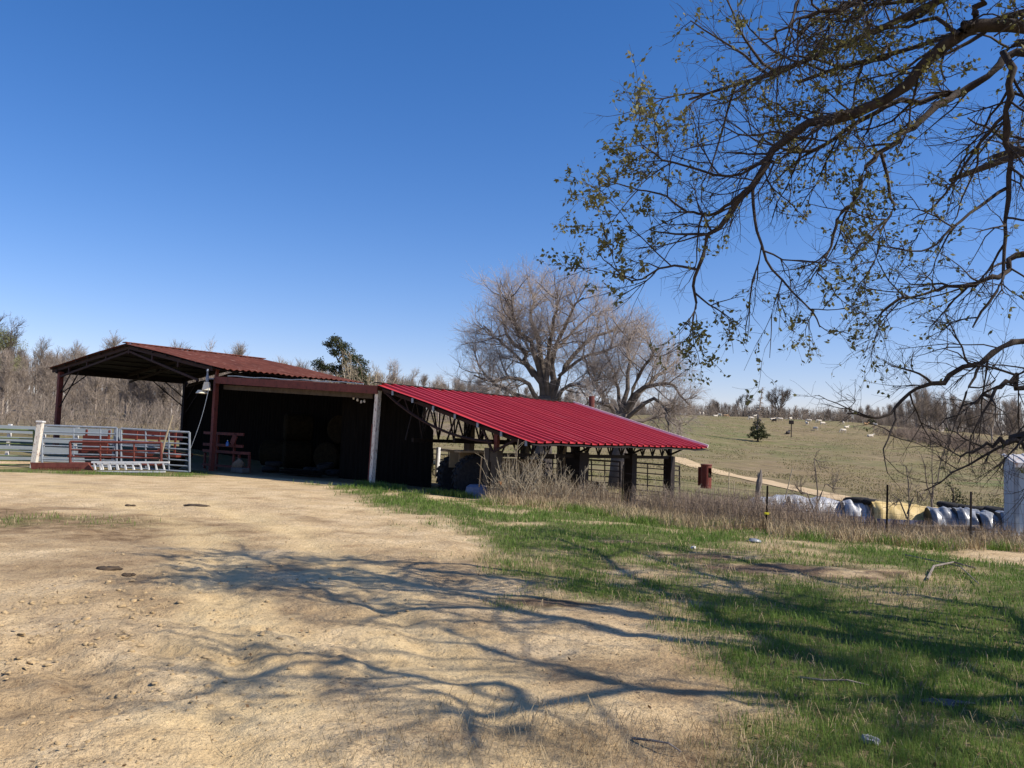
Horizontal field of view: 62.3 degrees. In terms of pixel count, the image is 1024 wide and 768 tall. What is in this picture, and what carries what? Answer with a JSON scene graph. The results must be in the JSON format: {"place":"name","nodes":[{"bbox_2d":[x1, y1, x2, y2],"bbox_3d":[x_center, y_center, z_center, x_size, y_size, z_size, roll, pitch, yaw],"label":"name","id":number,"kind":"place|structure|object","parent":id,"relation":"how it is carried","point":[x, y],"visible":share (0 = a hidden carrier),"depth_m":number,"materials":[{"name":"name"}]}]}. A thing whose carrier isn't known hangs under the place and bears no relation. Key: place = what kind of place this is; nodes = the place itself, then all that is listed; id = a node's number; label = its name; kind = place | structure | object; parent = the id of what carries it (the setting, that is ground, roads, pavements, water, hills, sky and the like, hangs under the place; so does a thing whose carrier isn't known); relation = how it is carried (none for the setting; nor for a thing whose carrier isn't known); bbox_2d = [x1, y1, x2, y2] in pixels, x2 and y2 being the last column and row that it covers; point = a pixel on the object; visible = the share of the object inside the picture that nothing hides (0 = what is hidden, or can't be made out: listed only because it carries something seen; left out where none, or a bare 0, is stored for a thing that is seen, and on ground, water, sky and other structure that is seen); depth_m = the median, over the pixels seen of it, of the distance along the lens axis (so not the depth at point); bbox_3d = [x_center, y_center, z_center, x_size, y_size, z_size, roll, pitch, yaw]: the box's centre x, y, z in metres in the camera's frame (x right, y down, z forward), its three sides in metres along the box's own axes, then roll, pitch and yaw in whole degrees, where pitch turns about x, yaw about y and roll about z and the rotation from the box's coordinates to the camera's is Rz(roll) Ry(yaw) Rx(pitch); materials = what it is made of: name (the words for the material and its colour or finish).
{"place":"outdoors","nodes":[
{"label":"outdoors","id":0,"kind":"place"},
{"bbox_2d":[96,566,122,570],"bbox_3d":[-4.825,2.207,10.125,0.260,0.061,0.275,0,-4,22],"label":"plank","id":1,"kind":"object","parent":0,"point":[108,568],"visible":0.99,"depth_m":10.06,"materials":[{"name":"brown wood"}]},
{"bbox_2d":[0,394,1023,767],"bbox_3d":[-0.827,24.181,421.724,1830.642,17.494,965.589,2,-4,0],"label":"ground","id":2,"kind":"structure","parent":0,"point":[244,516],"depth_m":7.93,"materials":[{"name":"soil"}]},
{"bbox_2d":[0,345,17,413],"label":"bare tree","id":3,"kind":"object","parent":2,"relation":"on","point":[5,374],"visible":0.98,"depth_m":70.61,"materials":[{"name":"brown plant"}]},
{"bbox_2d":[0,348,28,412],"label":"bare tree","id":4,"kind":"object","parent":2,"relation":"on","point":[13,386],"visible":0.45,"depth_m":71.67,"materials":[{"name":"brown plant"}]},
{"bbox_2d":[0,311,29,400],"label":"budding tree","id":5,"kind":"object","parent":2,"relation":"on","point":[7,338],"visible":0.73,"depth_m":95.54,"materials":[{"name":"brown plant"}]},
{"bbox_2d":[12,348,33,388],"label":"bare tree","id":6,"kind":"object","parent":2,"relation":"on","point":[19,373],"visible":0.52,"depth_m":101.10,"materials":[{"name":"grey plant"}]},
{"bbox_2d":[16,355,35,402],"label":"bare tree","id":7,"kind":"object","parent":2,"relation":"on","point":[23,375],"visible":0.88,"depth_m":92.97,"materials":[{"name":"brown plant"}]},
{"bbox_2d":[30,420,45,467],"bbox_3d":[-19.149,2.531,34.162,0.412,2.112,0.260,2,-4,0],"label":"gate post","id":8,"kind":"object","parent":2,"relation":"on","point":[37,441],"visible":0.82,"depth_m":34.10,"materials":[{"name":"white paint"}]},
{"bbox_2d":[0,428,34,465],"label":"livestock gate","id":9,"kind":"structure","parent":8,"relation":"attached to","point":[33,430],"depth_m":34.28,"materials":[{"name":"grey metal"}]},
{"bbox_2d":[41,424,117,467],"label":"livestock gate","id":10,"kind":"structure","parent":8,"relation":"attached to","point":[100,439],"depth_m":34.57,"materials":[{"name":"metal"}]},
{"bbox_2d":[30,336,55,396],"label":"bare tree","id":11,"kind":"object","parent":2,"relation":"on","point":[41,352],"visible":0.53,"depth_m":102.83,"materials":[{"name":"grey plant"}]},
{"bbox_2d":[34,360,56,412],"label":"bare tree","id":12,"kind":"object","parent":2,"relation":"on","point":[45,373],"visible":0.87,"depth_m":74.83,"materials":[{"name":"brown plant"}]},
{"bbox_2d":[0,424,111,461],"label":"board fence","id":13,"kind":"object","parent":2,"relation":"on","point":[45,449],"visible":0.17,"depth_m":37.91,"materials":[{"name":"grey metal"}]},
{"bbox_2d":[30,462,93,470],"bbox_3d":[-17.633,3.245,33.216,2.352,0.350,0.138,2,-4,-7],"label":"trough","id":14,"kind":"object","parent":2,"relation":"on","point":[60,466],"visible":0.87,"depth_m":33.16,"materials":[{"name":"brown metal"}]},
{"bbox_2d":[63,375,83,418],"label":"bare tree","id":15,"kind":"object","parent":2,"relation":"on","point":[73,391],"visible":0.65,"depth_m":70.25,"materials":[{"name":"brown plant"}]},
{"bbox_2d":[78,345,105,417],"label":"bare tree","id":16,"kind":"object","parent":2,"relation":"on","point":[88,381],"visible":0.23,"depth_m":73.79,"materials":[{"name":"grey plant"}]},
{"bbox_2d":[77,376,110,420],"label":"bare tree","id":17,"kind":"object","parent":2,"relation":"on","point":[96,381],"visible":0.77,"depth_m":70.53,"materials":[{"name":"brown plant"}]},
{"bbox_2d":[101,378,117,408],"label":"bare tree","id":18,"kind":"object","parent":2,"relation":"on","point":[109,385],"visible":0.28,"depth_m":89.76,"materials":[{"name":"grey plant"}]},
{"bbox_2d":[101,329,127,399],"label":"bare tree","id":19,"kind":"object","parent":2,"relation":"on","point":[111,344],"visible":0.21,"depth_m":156.05,"materials":[{"name":"grey plant"}]},
{"bbox_2d":[69,441,162,465],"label":"livestock gate","id":20,"kind":"structure","parent":2,"relation":"on","point":[119,442],"depth_m":33.88,"materials":[{"name":"red metal"}]},
{"bbox_2d":[109,347,125,413],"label":"bare tree","id":21,"kind":"object","parent":2,"relation":"on","point":[115,387],"visible":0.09,"depth_m":82.79,"materials":[{"name":"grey plant"}]},
{"bbox_2d":[118,379,133,415],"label":"bare tree","id":22,"kind":"object","parent":2,"relation":"on","point":[123,390],"visible":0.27,"depth_m":80.00,"materials":[{"name":"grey plant"}]},
{"bbox_2d":[109,379,148,419],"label":"bare tree","id":23,"kind":"object","parent":2,"relation":"on","point":[133,384],"visible":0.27,"depth_m":73.88,"materials":[{"name":"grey plant"}]},
{"bbox_2d":[67,429,192,468],"bbox_3d":[-16.648,2.780,36.592,5.210,1.674,1.700,2,-4,4],"label":"feed wagon","id":24,"kind":"object","parent":2,"relation":"on","point":[87,436],"visible":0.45,"depth_m":35.84,"materials":[{"name":"metal"}]},
{"bbox_2d":[91,461,169,471],"bbox_3d":[-14.973,3.262,33.317,3.050,0.532,0.255,2,-4,0],"label":"ladder","id":25,"kind":"object","parent":2,"relation":"on","point":[125,462],"visible":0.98,"depth_m":33.20,"materials":[{"name":"silver metal"}]},
{"bbox_2d":[126,380,148,416],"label":"bare tree","id":26,"kind":"object","parent":2,"relation":"on","point":[138,393],"visible":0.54,"depth_m":73.48,"materials":[{"name":"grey plant"}]},
{"bbox_2d":[138,381,160,421],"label":"bare tree","id":27,"kind":"object","parent":2,"relation":"on","point":[147,393],"visible":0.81,"depth_m":73.48,"materials":[{"name":"grey plant"}]},
{"bbox_2d":[120,428,190,472],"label":"livestock gate","id":28,"kind":"structure","parent":2,"relation":"on","point":[169,448],"depth_m":34.74,"materials":[{"name":"metal"}]},
{"bbox_2d":[151,382,171,419],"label":"bare tree","id":29,"kind":"object","parent":2,"relation":"on","point":[162,393],"visible":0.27,"depth_m":78.71,"materials":[{"name":"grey plant"}]},
{"bbox_2d":[157,383,178,418],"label":"bare tree","id":30,"kind":"object","parent":2,"relation":"on","point":[170,402],"visible":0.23,"depth_m":76.52,"materials":[{"name":"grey plant"}]},
{"bbox_2d":[167,342,191,416],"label":"bare tree","id":31,"kind":"object","parent":2,"relation":"on","point":[178,387],"visible":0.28,"depth_m":72.70,"materials":[{"name":"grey plant"}]},
{"bbox_2d":[202,431,250,469],"bbox_3d":[-12.749,3.009,37.754,3.601,1.720,0.255,-1,-5,38],"label":"chute frame","id":32,"kind":"object","parent":2,"relation":"on","point":[234,452],"visible":0.82,"depth_m":37.64,"materials":[{"name":"metal"}]},
{"bbox_2d":[0,382,460,439],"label":"wood brush","id":33,"kind":"object","parent":2,"relation":"on","point":[67,415],"visible":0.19,"depth_m":62.87,"materials":[{"name":"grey plant"}]},
{"bbox_2d":[224,341,250,374],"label":"bare tree","id":34,"kind":"object","parent":2,"relation":"on","point":[242,350],"visible":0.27,"depth_m":109.56,"materials":[{"name":"grey plant"}]},
{"bbox_2d":[231,467,249,472],"bbox_3d":[-11.686,3.705,36.416,0.840,0.220,0.400,-1,-5,38],"label":"concrete block","id":35,"kind":"object","parent":2,"relation":"on","point":[239,470],"depth_m":36.20,"materials":[{"name":"grey concrete"}]},
{"bbox_2d":[0,346,584,418],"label":"wood","id":36,"kind":"object","parent":2,"relation":"on","point":[31,367],"visible":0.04,"depth_m":113.91,"materials":[{"name":"brown plant"}]},
{"bbox_2d":[313,442,339,468],"bbox_3d":[-8.752,3.552,41.328,1.440,1.440,1.400,1,-4,18],"label":"hay bale","id":37,"kind":"object","parent":2,"relation":"on","point":[327,452],"visible":0.51,"depth_m":40.68},
{"bbox_2d":[327,415,341,443],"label":"hay bale","id":38,"kind":"object","parent":37,"relation":"on","point":[334,429],"visible":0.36,"depth_m":40.41},
{"bbox_2d":[310,333,375,384],"bbox_3d":[-11.640,0.888,58.162,4.669,8.825,2.590,2,-4,0],"label":"cedar tree","id":39,"kind":"object","parent":2,"relation":"on","point":[338,344],"visible":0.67,"depth_m":58.08,"materials":[{"name":"green plant"}]},
{"bbox_2d":[329,349,404,385],"bbox_3d":[-8.869,1.397,49.995,4.772,6.960,3.837,4,-4,-28],"label":"pale shrub","id":40,"kind":"object","parent":2,"relation":"on","point":[351,372],"visible":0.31,"depth_m":50.08,"materials":[{"name":"plant"}]},
{"bbox_2d":[49,342,708,506],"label":"barn","id":41,"kind":"structure","parent":2,"relation":"on","point":[387,431],"depth_m":35.24,"materials":[{"name":"metal"}]},
{"bbox_2d":[537,457,562,475],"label":"pipe gate","id":42,"kind":"structure","parent":41,"relation":"attached to","point":[553,463],"depth_m":30.00,"materials":[{"name":"metal"}]},
{"bbox_2d":[588,459,620,498],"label":"pipe gate","id":43,"kind":"structure","parent":41,"relation":"attached to","point":[604,470],"depth_m":32.34,"materials":[{"name":"metal"}]},
{"bbox_2d":[636,462,679,501],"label":"pipe gate","id":44,"kind":"structure","parent":41,"relation":"attached to","point":[647,473],"depth_m":35.73,"materials":[{"name":"metal"}]},
{"bbox_2d":[385,360,402,383],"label":"bare tree","id":45,"kind":"object","parent":2,"relation":"on","point":[392,378],"visible":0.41,"depth_m":196.62,"materials":[{"name":"grey plant"}]},
{"bbox_2d":[435,447,440,477],"bbox_3d":[-3.627,3.826,41.326,0.243,1.470,0.220,2,-4,0],"label":"white post","id":46,"kind":"object","parent":2,"relation":"on","point":[437,461],"visible":0.88,"depth_m":41.25,"materials":[{"name":"paint"}]},
{"bbox_2d":[464,484,487,498],"bbox_3d":[-1.142,3.491,27.422,0.940,0.500,0.940,2,-4,0],"label":"washtub","id":47,"kind":"object","parent":2,"relation":"on","point":[475,489],"visible":0.5,"depth_m":27.13,"materials":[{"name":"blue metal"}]},
{"bbox_2d":[0,498,973,767],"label":"dirt clods","id":48,"kind":"object","parent":2,"relation":"on","point":[70,698],"visible":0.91,"depth_m":6.44,"materials":[{"name":"brown soil"}]},
{"bbox_2d":[435,445,544,493],"bbox_3d":[-0.614,3.141,29.860,3.722,2.001,2.060,4,-4,-24],"label":"tractor","id":49,"kind":"object","parent":2,"relation":"on","point":[459,469],"visible":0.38,"depth_m":29.62,"materials":[{"name":"black metal"}]},
{"bbox_2d":[0,475,1023,767],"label":"dry straw","id":50,"kind":"object","parent":2,"relation":"on","point":[736,747],"visible":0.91,"depth_m":5.35,"materials":[{"name":"beige plant"}]},
{"bbox_2d":[480,449,543,495],"bbox_3d":[-0.035,2.845,26.230,1.546,1.638,1.859,5,-5,-38],"label":"dead bush","id":51,"kind":"object","parent":2,"relation":"on","point":[501,472],"visible":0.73,"depth_m":26.16,"materials":[{"name":"plant"}]},
{"bbox_2d":[479,442,550,498],"bbox_3d":[0.189,2.677,26.028,2.231,1.966,1.855,4,-4,-23],"label":"dead bush","id":52,"kind":"object","parent":2,"relation":"on","point":[516,468],"visible":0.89,"depth_m":25.83,"materials":[{"name":"plant"}]},
{"bbox_2d":[16,508,1022,767],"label":"fallen leaves","id":53,"kind":"object","parent":2,"relation":"on","point":[746,654],"visible":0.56,"depth_m":6.67,"materials":[{"name":"brown plant"}]},
{"bbox_2d":[504,457,543,499],"bbox_3d":[0.392,2.965,26.253,1.392,1.475,1.673,2,-4,-7],"label":"dead bush","id":54,"kind":"object","parent":2,"relation":"on","point":[526,481],"visible":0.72,"depth_m":26.18,"materials":[{"name":"plant"}]},
{"bbox_2d":[505,454,566,500],"bbox_3d":[0.776,2.875,25.796,1.859,1.638,1.546,1,-4,8],"label":"dead bush","id":55,"kind":"object","parent":2,"relation":"on","point":[540,482],"visible":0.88,"depth_m":25.86,"materials":[{"name":"plant"}]},
{"bbox_2d":[436,252,666,475],"bbox_3d":[2.709,-1.643,60.870,16.138,17.039,15.046,2,-4,0],"label":"bare tree","id":56,"kind":"object","parent":2,"relation":"on","point":[544,372],"visible":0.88,"depth_m":59.15,"materials":[{"name":"grey plant"}]},
{"bbox_2d":[526,453,588,500],"bbox_3d":[1.393,2.928,26.316,1.624,1.720,1.952,0,-4,24],"label":"dead bush","id":57,"kind":"object","parent":2,"relation":"on","point":[553,478],"visible":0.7,"depth_m":26.32,"materials":[{"name":"plant"}]},
{"bbox_2d":[543,464,595,500],"bbox_3d":[1.725,3.105,25.847,1.487,1.311,1.237,-1,-5,39],"label":"dead bush","id":58,"kind":"object","parent":2,"relation":"on","point":[567,486],"visible":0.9,"depth_m":25.78,"materials":[{"name":"plant"}]},
{"bbox_2d":[555,470,604,500],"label":"dead bush","id":59,"kind":"object","parent":2,"relation":"on","point":[587,486],"visible":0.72,"depth_m":26.14,"materials":[{"name":"plant"}]},
{"bbox_2d":[556,295,717,488],"bbox_3d":[8.188,0.402,57.008,11.793,13.782,11.604,2,-4,0],"label":"bare tree","id":60,"kind":"object","parent":2,"relation":"on","point":[626,410],"visible":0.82,"depth_m":56.20,"materials":[{"name":"grey plant"}]},
{"bbox_2d":[632,737,680,751],"bbox_3d":[0.815,2.036,4.807,0.021,0.063,0.347,5,-5,-41],"label":"fallen stick","id":61,"kind":"object","parent":2,"relation":"on","point":[653,740],"visible":1,"depth_m":4.81,"materials":[{"name":"grey wood"}]},
{"bbox_2d":[350,479,1023,551],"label":"grass tufts","id":62,"kind":"object","parent":2,"relation":"on","point":[455,493],"visible":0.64,"depth_m":20.52,"materials":[{"name":"plant"}]},
{"bbox_2d":[698,464,711,487],"bbox_3d":[9.119,4.334,39.835,0.555,1.120,0.585,3,-4,-10],"label":"rusty feeder","id":63,"kind":"object","parent":2,"relation":"on","point":[704,474],"visible":0.94,"depth_m":39.65,"materials":[{"name":"brown metal"}]},
{"bbox_2d":[429,415,1022,507],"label":"pasture grass","id":64,"kind":"structure","parent":2,"relation":"on","point":[851,489],"depth_m":104.22,"materials":[{"name":"green plant"}]},
{"bbox_2d":[480,474,1023,552],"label":"dead weeds","id":65,"kind":"object","parent":2,"relation":"on","point":[606,494],"visible":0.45,"depth_m":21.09,"materials":[{"name":"brown plant"}]},
{"bbox_2d":[488,462,1023,540],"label":"wire fence","id":66,"kind":"object","parent":2,"relation":"on","point":[766,513],"visible":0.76,"depth_m":20.02,"materials":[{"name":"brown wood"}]},
{"bbox_2d":[746,387,770,441],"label":"cedar tree","id":67,"kind":"object","parent":2,"relation":"on","point":[759,432],"visible":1,"depth_m":186.92,"materials":[{"name":"green plant"}]},
{"bbox_2d":[755,469,761,503],"bbox_3d":[10.381,4.930,35.777,0.347,2.653,0.247,2,-4,0],"label":"snag post","id":68,"kind":"object","parent":2,"relation":"on","point":[759,481],"visible":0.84,"depth_m":35.74,"materials":[{"name":"grey wood"}]},
{"bbox_2d":[616,481,918,528],"bbox_3d":[6.126,3.498,22.953,5.290,1.889,7.610,4,-4,-28],"label":"bramble thicket","id":69,"kind":"object","parent":2,"relation":"on","point":[775,506],"visible":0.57,"depth_m":22.15,"materials":[{"name":"brown plant"}]},
{"bbox_2d":[765,386,791,417],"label":"bare tree","id":70,"kind":"object","parent":2,"relation":"on","point":[783,398],"visible":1,"depth_m":334.23,"materials":[{"name":"grey plant"}]},
{"bbox_2d":[534,0,1023,533],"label":"oak tree","id":71,"kind":"object","parent":2,"relation":"on","point":[978,26],"visible":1,"depth_m":9.09,"materials":[{"name":"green plant"}]},
{"bbox_2d":[584,399,1023,434],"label":"crest wood","id":72,"kind":"object","parent":2,"relation":"on","point":[908,410],"visible":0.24,"depth_m":348.81,"materials":[{"name":"brown plant"}]},
{"bbox_2d":[585,402,1023,435],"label":"crest brush","id":73,"kind":"object","parent":2,"relation":"on","point":[885,422],"visible":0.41,"depth_m":330.81,"materials":[{"name":"brown plant"}]},
{"bbox_2d":[787,495,844,517],"bbox_3d":[14.238,6.245,39.695,2.540,2.041,2.059,2,-4,0],"label":"wrapped bale","id":74,"kind":"object","parent":2,"relation":"on","point":[837,506],"visible":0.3,"depth_m":39.32,"materials":[{"name":"white plastic"}]},
{"bbox_2d":[790,450,845,510],"bbox_3d":[12.206,4.487,33.685,2.284,3.974,1.051,2,-4,0],"label":"bare sapling","id":75,"kind":"object","parent":2,"relation":"on","point":[803,493],"visible":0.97,"depth_m":33.83,"materials":[{"name":"brown plant"}]},
{"bbox_2d":[800,676,868,685],"bbox_3d":[2.352,2.175,6.217,0.496,0.063,0.074,0,-4,27],"label":"fallen stick","id":76,"kind":"object","parent":2,"relation":"on","point":[808,678],"visible":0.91,"depth_m":6.20,"materials":[{"name":"grey wood"}]},
{"bbox_2d":[840,499,873,527],"bbox_3d":[15.906,6.305,39.162,1.382,1.947,2.039,2,-4,0],"label":"wrapped bale","id":77,"kind":"object","parent":2,"relation":"on","point":[849,503],"visible":0.4,"depth_m":38.66,"materials":[{"name":"white plastic"}]},
{"bbox_2d":[869,501,927,530],"bbox_3d":[17.738,6.380,38.633,2.847,2.050,2.179,2,-4,0],"label":"bale","id":78,"kind":"object","parent":2,"relation":"on","point":[898,509],"visible":0.38,"depth_m":38.11},
{"bbox_2d":[880,458,932,523],"bbox_3d":[16.730,5.025,35.806,2.147,3.936,1.126,2,-4,0],"label":"bare sapling","id":79,"kind":"object","parent":2,"relation":"on","point":[896,502],"visible":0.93,"depth_m":35.81,"materials":[{"name":"brown plant"}]},
{"bbox_2d":[906,382,928,426],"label":"bare tree","id":80,"kind":"object","parent":2,"relation":"on","point":[917,404],"visible":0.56,"depth_m":270.60,"materials":[{"name":"grey plant"}]},
{"bbox_2d":[914,374,935,429],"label":"bare tree","id":81,"kind":"object","parent":2,"relation":"on","point":[924,404],"visible":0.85,"depth_m":260.16,"materials":[{"name":"grey plant"}]},
{"bbox_2d":[913,442,945,506],"bbox_3d":[30.573,6.683,61.759,2.352,5.794,0.979,2,-4,-7],"label":"bare sapling","id":82,"kind":"object","parent":2,"relation":"on","point":[930,493],"visible":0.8,"depth_m":61.76,"materials":[{"name":"brown plant"}]},
{"bbox_2d":[852,421,1015,454],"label":"hillside brush","id":83,"kind":"object","parent":2,"relation":"on","point":[908,434],"visible":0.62,"depth_m":204.37,"materials":[{"name":"brown plant"}]},
{"bbox_2d":[927,392,950,429],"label":"bare tree","id":84,"kind":"object","parent":2,"relation":"on","point":[936,418],"visible":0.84,"depth_m":267.86,"materials":[{"name":"grey plant"}]},
{"bbox_2d":[923,506,958,524],"bbox_3d":[19.050,6.192,37.702,1.119,1.538,1.990,2,-4,0],"label":"wrapped bale","id":85,"kind":"object","parent":2,"relation":"on","point":[935,514],"visible":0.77,"depth_m":37.24,"materials":[{"name":"grey plastic"}]},
{"bbox_2d":[936,501,957,507],"bbox_3d":[19.876,5.513,38.353,1.200,0.280,1.200,10,-2,-43],"label":"weight tyre","id":86,"kind":"object","parent":85,"relation":"on","point":[944,504],"visible":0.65,"depth_m":38.02,"materials":[{"name":"black rubber"}]},
{"bbox_2d":[921,698,975,705],"bbox_3d":[3.017,2.198,5.852,0.406,0.029,0.168,2,-4,0],"label":"flat stone","id":87,"kind":"object","parent":2,"relation":"on","point":[948,701],"visible":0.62,"depth_m":5.84,"materials":[{"name":"grey stone"}]},
{"bbox_2d":[926,561,975,579],"bbox_3d":[6.443,2.797,12.728,1.880,0.098,0.412,5,-5,-41],"label":"fallen stick","id":88,"kind":"object","parent":2,"relation":"on","point":[931,571],"visible":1,"depth_m":13.12,"materials":[{"name":"grey wood"}]},
{"bbox_2d":[933,481,969,507],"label":"cedar bush","id":89,"kind":"object","parent":2,"relation":"on","point":[957,496],"visible":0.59,"depth_m":57.60,"materials":[{"name":"plant"}]},
{"bbox_2d":[945,394,968,436],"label":"bare tree","id":90,"kind":"object","parent":2,"relation":"on","point":[952,412],"visible":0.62,"depth_m":247.79,"materials":[{"name":"grey plant"}]},
{"bbox_2d":[951,507,980,532],"bbox_3d":[20.012,6.170,37.319,1.107,1.519,1.945,2,-4,0],"label":"wrapped bale","id":91,"kind":"object","parent":2,"relation":"on","point":[964,513],"visible":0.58,"depth_m":36.85,"materials":[{"name":"grey plastic"}]},
{"bbox_2d":[961,400,980,438],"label":"bare tree","id":92,"kind":"object","parent":2,"relation":"on","point":[970,414],"visible":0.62,"depth_m":250.08,"materials":[{"name":"grey plant"}]},
{"bbox_2d":[975,510,1003,534],"bbox_3d":[20.718,6.476,36.849,1.032,1.961,2.063,2,-4,0],"label":"wrapped bale","id":93,"kind":"object","parent":2,"relation":"on","point":[983,515],"visible":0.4,"depth_m":36.44,"materials":[{"name":"grey plastic"}]},
{"bbox_2d":[973,380,1006,442],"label":"bare tree","id":94,"kind":"object","parent":2,"relation":"on","point":[990,420],"visible":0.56,"depth_m":234.79,"materials":[{"name":"grey plant"}]},
{"bbox_2d":[997,405,1023,434],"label":"bare tree","id":95,"kind":"object","parent":2,"relation":"on","point":[1011,416],"visible":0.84,"depth_m":241.19,"materials":[{"name":"grey plant"}]},
{"bbox_2d":[1002,453,1023,535],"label":"metal shed","id":96,"kind":"structure","parent":2,"relation":"on","point":[1009,498],"depth_m":28.04,"materials":[{"name":"metal"}]},
{"bbox_2d":[1002,391,1023,420],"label":"bare tree","id":97,"kind":"object","parent":2,"relation":"on","point":[1013,405],"visible":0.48,"depth_m":308.62,"materials":[{"name":"grey plant"}]},
{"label":"hay bale","id":98,"kind":"object","parent":2,"relation":"on","visible":0},
{"bbox_2d":[283,413,313,440],"bbox_3d":[-10.949,2.217,43.424,1.400,1.440,1.440,3,-4,-21],"label":"hay bale","id":99,"kind":"object","parent":98,"relation":"on","point":[298,426],"visible":1,"depth_m":42.90},
{"bbox_2d":[0,468,1023,767],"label":"green grass","id":100,"kind":"structure","parent":0,"point":[894,664],"depth_m":8.13,"materials":[{"name":"green plant"}]},
{"bbox_2d":[0,0,1023,432],"label":"sky","id":101,"kind":"structure","parent":0,"point":[279,178],"materials":[{"name":"blue"}]},
{"bbox_2d":[675,457,937,507],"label":"dirt track","id":102,"kind":"structure","parent":0,"point":[688,462],"depth_m":85.02,"materials":[{"name":"beige soil"}]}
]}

